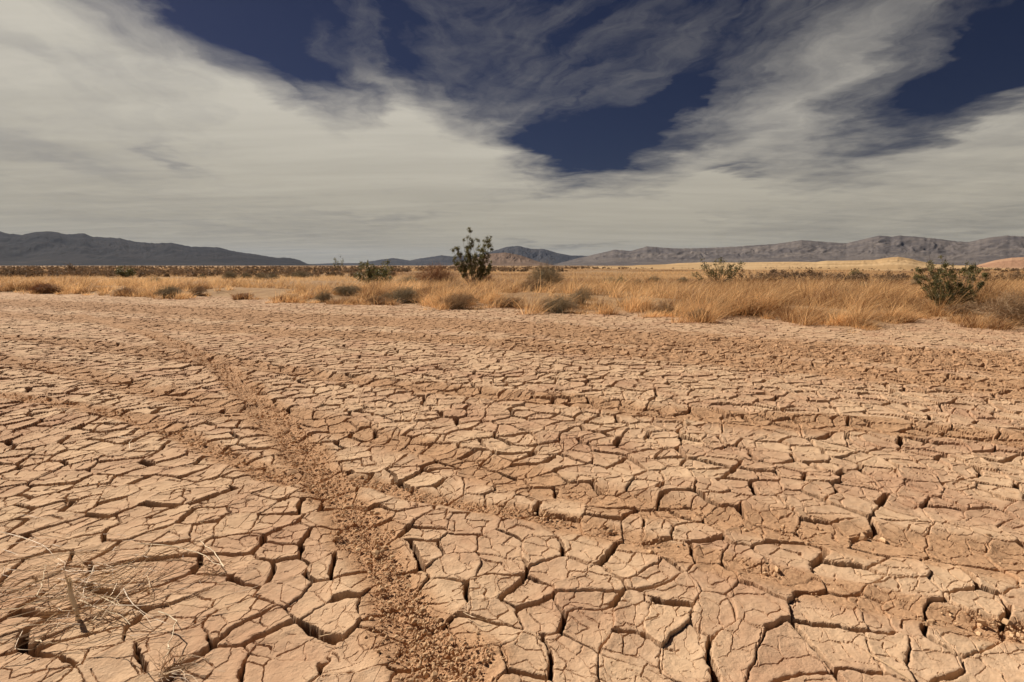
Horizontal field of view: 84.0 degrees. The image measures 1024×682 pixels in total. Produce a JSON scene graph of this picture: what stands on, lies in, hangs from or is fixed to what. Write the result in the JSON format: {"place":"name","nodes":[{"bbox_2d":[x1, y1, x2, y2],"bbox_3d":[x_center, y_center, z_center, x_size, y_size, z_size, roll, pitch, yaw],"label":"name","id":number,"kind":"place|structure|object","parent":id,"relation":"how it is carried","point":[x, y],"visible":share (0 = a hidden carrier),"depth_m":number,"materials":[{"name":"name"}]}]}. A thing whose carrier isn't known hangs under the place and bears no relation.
{"place":"outdoors","nodes":[
{"label":"outdoors","id":0,"kind":"place"},
{"bbox_2d":[0,231,318,265],"bbox_3d":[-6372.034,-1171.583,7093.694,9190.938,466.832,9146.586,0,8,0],"label":"mountains","id":1,"kind":"structure","parent":0,"point":[47,248],"depth_m":5975.78,"materials":[{"name":"grey stone"}]},
{"bbox_2d":[312,246,585,265],"bbox_3d":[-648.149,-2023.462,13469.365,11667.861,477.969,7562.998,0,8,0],"label":"mountains","id":2,"kind":"structure","parent":0,"point":[544,256],"depth_m":12722.73,"materials":[{"name":"grey stone"}]},
{"bbox_2d":[449,253,554,265],"bbox_3d":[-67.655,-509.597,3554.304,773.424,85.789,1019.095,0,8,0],"label":"red hill","id":3,"kind":"structure","parent":0,"point":[503,259],"depth_m":3350.41,"materials":[{"name":"stone"}]},
{"bbox_2d":[0,266,1023,681],"bbox_3d":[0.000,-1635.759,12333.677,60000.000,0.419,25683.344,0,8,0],"label":"ground","id":4,"kind":"structure","parent":0,"point":[568,602],"depth_m":3.59,"materials":[{"name":"beige soil"}]},
{"bbox_2d":[0,265,28,275],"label":"desert bush","id":5,"kind":"object","parent":4,"relation":"on","point":[11,271],"visible":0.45,"depth_m":69.50,"materials":[{"name":"brown plant"}]},
{"bbox_2d":[25,282,63,293],"bbox_3d":[-23.484,-2.681,28.658,1.853,0.611,1.459,0,8,0],"label":"dry brush","id":6,"kind":"object","parent":4,"relation":"on","point":[41,288],"visible":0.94,"depth_m":28.43,"materials":[{"name":"brown plant"}]},
{"bbox_2d":[63,263,91,271],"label":"desert bush","id":7,"kind":"object","parent":4,"relation":"on","point":[69,266],"visible":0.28,"depth_m":91.38,"materials":[{"name":"brown plant"}]},
{"bbox_2d":[116,286,132,293],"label":"dry brush","id":8,"kind":"object","parent":4,"relation":"on","point":[125,289],"visible":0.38,"depth_m":26.70,"materials":[{"name":"brown plant"}]},
{"bbox_2d":[114,265,136,277],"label":"green bush","id":9,"kind":"object","parent":4,"relation":"on","point":[126,273],"visible":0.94,"depth_m":61.71,"materials":[{"name":"green plant"}]},
{"bbox_2d":[0,487,261,679],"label":"dead plant","id":10,"kind":"object","parent":4,"relation":"on","point":[71,595],"visible":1,"depth_m":2.40,"materials":[{"name":"beige plant"}]},
{"bbox_2d":[121,435,167,437],"bbox_3d":[-3.022,0.778,4.623,0.386,0.023,0.096,-1,8,-6],"label":"straw","id":11,"kind":"object","parent":4,"relation":"on","point":[142,437],"visible":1,"depth_m":4.62,"materials":[{"name":"beige plant"}]},
{"bbox_2d":[153,284,182,297],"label":"dry brush","id":12,"kind":"object","parent":4,"relation":"on","point":[169,290],"visible":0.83,"depth_m":24.76,"materials":[{"name":"brown plant"}]},
{"bbox_2d":[144,629,231,681],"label":"twig bunch","id":13,"kind":"object","parent":4,"relation":"on","point":[171,668],"visible":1,"depth_m":1.99,"materials":[{"name":"beige plant"}]},
{"bbox_2d":[188,285,206,295],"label":"dry brush","id":14,"kind":"object","parent":4,"relation":"on","point":[198,289],"visible":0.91,"depth_m":26.23,"materials":[{"name":"brown plant"}]},
{"bbox_2d":[178,553,245,582],"bbox_3d":[-1.358,1.047,2.607,0.292,0.035,0.254,2,8,13],"label":"twig bunch","id":15,"kind":"object","parent":4,"relation":"on","point":[211,570],"visible":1,"depth_m":2.61,"materials":[{"name":"beige plant"}]},
{"bbox_2d":[220,270,238,279],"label":"dry shrub","id":16,"kind":"object","parent":4,"relation":"on","point":[229,275],"visible":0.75,"depth_m":51.53,"materials":[{"name":"brown plant"}]},
{"bbox_2d":[239,272,251,278],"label":"dry shrub","id":17,"kind":"object","parent":4,"relation":"on","point":[245,274],"visible":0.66,"depth_m":56.52,"materials":[{"name":"brown plant"}]},
{"bbox_2d":[253,272,272,279],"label":"dry shrub","id":18,"kind":"object","parent":4,"relation":"on","point":[260,275],"visible":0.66,"depth_m":51.02,"materials":[{"name":"brown plant"}]},
{"bbox_2d":[265,272,278,278],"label":"dry shrub","id":19,"kind":"object","parent":4,"relation":"on","point":[273,275],"visible":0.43,"depth_m":53.61,"materials":[{"name":"brown plant"}]},
{"bbox_2d":[273,293,301,301],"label":"dry brush","id":20,"kind":"object","parent":4,"relation":"on","point":[285,297],"visible":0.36,"depth_m":22.03,"materials":[{"name":"brown plant"}]},
{"bbox_2d":[290,269,312,277],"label":"dry shrub","id":21,"kind":"object","parent":4,"relation":"on","point":[298,274],"visible":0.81,"depth_m":61.58,"materials":[{"name":"brown plant"}]},
{"bbox_2d":[313,289,332,301],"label":"dry brush","id":22,"kind":"object","parent":4,"relation":"on","point":[325,295],"visible":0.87,"depth_m":21.85,"materials":[{"name":"brown plant"}]},
{"bbox_2d":[332,256,344,272],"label":"sprig bush","id":23,"kind":"object","parent":4,"relation":"on","point":[338,263],"visible":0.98,"depth_m":78.97,"materials":[{"name":"green plant"}]},
{"bbox_2d":[332,284,361,295],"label":"dry brush","id":24,"kind":"object","parent":4,"relation":"on","point":[344,290],"visible":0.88,"depth_m":23.75,"materials":[{"name":"brown plant"}]},
{"bbox_2d":[354,259,393,283],"bbox_3d":[-9.193,-4.548,37.718,3.104,1.842,1.975,0,8,0],"label":"creosote bush","id":25,"kind":"object","parent":4,"relation":"on","point":[369,274],"visible":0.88,"depth_m":37.63,"materials":[{"name":"green plant"}]},
{"bbox_2d":[364,295,392,304],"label":"dry brush","id":26,"kind":"object","parent":4,"relation":"on","point":[371,299],"visible":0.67,"depth_m":20.61,"materials":[{"name":"brown plant"}]},
{"bbox_2d":[375,283,422,302],"bbox_3d":[-4.172,-1.809,21.325,1.849,0.759,1.534,0,8,0],"label":"dry brush","id":27,"kind":"object","parent":4,"relation":"on","point":[405,296],"visible":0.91,"depth_m":21.19,"materials":[{"name":"brown plant"}]},
{"bbox_2d":[396,275,420,282],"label":"dry shrub","id":28,"kind":"object","parent":4,"relation":"on","point":[408,277],"visible":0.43,"depth_m":42.36,"materials":[{"name":"brown plant"}]},
{"bbox_2d":[413,262,458,282],"bbox_3d":[-5.316,-4.839,39.877,3.423,1.711,2.874,0,8,0],"label":"bare shrub","id":29,"kind":"object","parent":4,"relation":"on","point":[440,276],"visible":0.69,"depth_m":39.54,"materials":[{"name":"brown plant"}]},
{"bbox_2d":[440,280,466,290],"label":"dry brush","id":30,"kind":"object","parent":4,"relation":"on","point":[458,283],"visible":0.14,"depth_m":24.35,"materials":[{"name":"brown plant"}]},
{"bbox_2d":[433,290,479,309],"bbox_3d":[-1.789,-1.383,18.609,1.661,0.691,1.270,0,8,0],"label":"dry brush","id":31,"kind":"object","parent":4,"relation":"on","point":[458,299],"visible":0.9,"depth_m":18.43,"materials":[{"name":"brown plant"}]},
{"bbox_2d":[450,227,493,285],"bbox_3d":[-2.308,-4.828,32.906,2.586,3.450,1.281,0,8,0],"label":"creosote bush","id":32,"kind":"object","parent":4,"relation":"on","point":[481,261],"visible":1,"depth_m":32.87,"materials":[{"name":"green plant"}]},
{"bbox_2d":[471,271,494,283],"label":"dry brush","id":33,"kind":"object","parent":4,"relation":"on","point":[489,276],"visible":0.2,"depth_m":36.88,"materials":[{"name":"brown plant"}]},
{"bbox_2d":[490,295,525,306],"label":"dry brush","id":34,"kind":"object","parent":4,"relation":"on","point":[515,300],"visible":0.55,"depth_m":19.29,"materials":[{"name":"brown plant"}]},
{"bbox_2d":[0,266,1023,281],"bbox_3d":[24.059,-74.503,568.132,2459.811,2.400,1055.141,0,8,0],"label":"desert scrub","id":35,"kind":"object","parent":4,"relation":"on","point":[106,271],"visible":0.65,"depth_m":80.45,"materials":[{"name":"brown plant"}]},
{"bbox_2d":[0,326,1023,681],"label":"soil clods","id":36,"kind":"object","parent":4,"relation":"on","point":[376,552],"visible":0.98,"depth_m":2.91,"materials":[{"name":"brown soil"}]},
{"bbox_2d":[512,278,552,290],"bbox_3d":[0.892,-2.646,26.341,2.053,0.713,1.554,0,8,0],"label":"dry brush","id":37,"kind":"object","parent":4,"relation":"on","point":[534,284],"visible":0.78,"depth_m":26.13,"materials":[{"name":"brown plant"}]},
{"bbox_2d":[525,260,568,285],"bbox_3d":[1.981,-3.993,32.905,2.680,1.755,2.264,0,8,0],"label":"bare shrub","id":38,"kind":"object","parent":4,"relation":"on","point":[547,276],"visible":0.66,"depth_m":32.68,"materials":[{"name":"brown plant"}]},
{"bbox_2d":[531,291,579,313],"bbox_3d":[1.330,-1.182,17.180,1.462,0.682,1.520,3,8,25],"label":"dry brush","id":39,"kind":"object","parent":4,"relation":"on","point":[559,305],"visible":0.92,"depth_m":17.15,"materials":[{"name":"brown plant"}]},
{"bbox_2d":[567,284,597,304],"bbox_3d":[2.296,-1.569,18.972,0.982,0.736,1.037,-7,10,-41],"label":"dry brush","id":40,"kind":"object","parent":4,"relation":"on","point":[582,292],"visible":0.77,"depth_m":18.89,"materials":[{"name":"brown plant"}]},
{"bbox_2d":[598,276,614,283],"bbox_3d":[6.103,-3.832,35.953,1.461,0.697,1.193,-3,8,-25],"label":"dry shrub","id":41,"kind":"object","parent":4,"relation":"on","point":[606,280],"visible":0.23,"depth_m":35.83,"materials":[{"name":"brown plant"}]},
{"bbox_2d":[650,301,679,315],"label":"dry brush","id":42,"kind":"object","parent":4,"relation":"on","point":[661,308],"visible":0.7,"depth_m":16.12,"materials":[{"name":"brown plant"}]},
{"bbox_2d":[678,276,686,282],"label":"dry shrub","id":43,"kind":"object","parent":4,"relation":"on","point":[683,278],"visible":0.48,"depth_m":43.17,"materials":[{"name":"brown plant"}]},
{"bbox_2d":[682,305,710,321],"bbox_3d":[4.720,-0.713,14.492,0.827,0.447,0.683,0,8,0],"label":"dry brush","id":44,"kind":"object","parent":4,"relation":"on","point":[693,314],"visible":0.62,"depth_m":14.39,"materials":[{"name":"brown plant"}]},
{"bbox_2d":[695,295,726,305],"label":"dry brush","id":45,"kind":"object","parent":4,"relation":"on","point":[709,298],"visible":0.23,"depth_m":16.70,"materials":[{"name":"brown plant"}]},
{"bbox_2d":[690,257,745,283],"bbox_3d":[13.214,-4.521,36.839,3.514,1.919,1.341,0,8,0],"label":"creosote bush","id":46,"kind":"object","parent":4,"relation":"on","point":[722,271],"visible":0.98,"depth_m":36.74,"materials":[{"name":"green plant"}]},
{"bbox_2d":[730,269,772,281],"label":"olive bush","id":47,"kind":"object","parent":4,"relation":"on","point":[740,275],"visible":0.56,"depth_m":45.87,"materials":[{"name":"brown plant"}]},
{"bbox_2d":[769,267,787,273],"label":"desert bush","id":48,"kind":"object","parent":4,"relation":"on","point":[773,270],"visible":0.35,"depth_m":73.73,"materials":[{"name":"brown plant"}]},
{"bbox_2d":[801,268,823,274],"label":"desert bush","id":49,"kind":"object","parent":4,"relation":"on","point":[807,272],"visible":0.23,"depth_m":70.71,"materials":[{"name":"brown plant"}]},
{"bbox_2d":[823,282,851,297],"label":"dry brush","id":50,"kind":"object","parent":4,"relation":"on","point":[840,289],"visible":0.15,"depth_m":20.40,"materials":[{"name":"brown plant"}]},
{"bbox_2d":[860,269,905,282],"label":"olive bush","id":51,"kind":"object","parent":4,"relation":"on","point":[887,277],"visible":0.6,"depth_m":43.41,"materials":[{"name":"brown plant"}]},
{"bbox_2d":[869,654,907,678],"bbox_3d":[1.314,1.134,1.989,0.010,0.012,0.139,-3,8,-23],"label":"straw","id":52,"kind":"object","parent":4,"relation":"on","point":[890,666],"visible":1,"depth_m":1.98,"materials":[{"name":"beige plant"}]},
{"bbox_2d":[912,256,990,307],"bbox_3d":[12.441,-1.660,16.191,2.885,1.660,1.292,0,8,0],"label":"creosote bush","id":53,"kind":"object","parent":4,"relation":"on","point":[938,284],"visible":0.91,"depth_m":15.97,"materials":[{"name":"green plant"}]},
{"bbox_2d":[940,301,986,315],"bbox_3d":[12.029,-0.905,15.123,1.029,0.484,1.008,-6,9,-36],"label":"dry brush","id":54,"kind":"object","parent":4,"relation":"on","point":[962,309],"visible":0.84,"depth_m":15.04,"materials":[{"name":"brown plant"}]},
{"bbox_2d":[964,286,1023,325],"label":"dry brush","id":55,"kind":"object","parent":4,"relation":"on","point":[1009,307],"visible":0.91,"depth_m":13.42,"materials":[{"name":"brown plant"}]},
{"bbox_2d":[987,272,1009,280],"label":"olive bush","id":56,"kind":"object","parent":4,"relation":"on","point":[1001,276],"visible":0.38,"depth_m":47.67,"materials":[{"name":"brown plant"}]},
{"bbox_2d":[1006,270,1023,278],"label":"olive bush","id":57,"kind":"object","parent":4,"relation":"on","point":[1013,275],"visible":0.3,"depth_m":47.58,"materials":[{"name":"brown plant"}]},
{"bbox_2d":[0,267,1023,332],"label":"golden grass","id":58,"kind":"structure","parent":0,"point":[758,299],"depth_m":18.55,"materials":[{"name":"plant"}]},
{"bbox_2d":[0,267,1023,293],"bbox_3d":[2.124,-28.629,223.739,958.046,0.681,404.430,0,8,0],"label":"pale grass","id":59,"kind":"structure","parent":0,"point":[866,271],"depth_m":56.30,"materials":[{"name":"plant"}]},
{"bbox_2d":[0,0,1023,263],"label":"sky","id":60,"kind":"structure","parent":0,"point":[307,131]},
{"bbox_2d":[555,235,1023,265],"bbox_3d":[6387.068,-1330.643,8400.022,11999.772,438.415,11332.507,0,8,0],"label":"mountains","id":61,"kind":"structure","parent":0,"point":[960,253],"depth_m":7064.89,"materials":[{"name":"grey stone"}]},
{"bbox_2d":[590,257,1014,270],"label":"badlands","id":62,"kind":"structure","parent":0,"point":[897,263],"depth_m":255.33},
{"bbox_2d":[977,257,1023,268],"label":"red hill","id":63,"kind":"structure","parent":0,"point":[1017,262],"depth_m":250.02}
]}

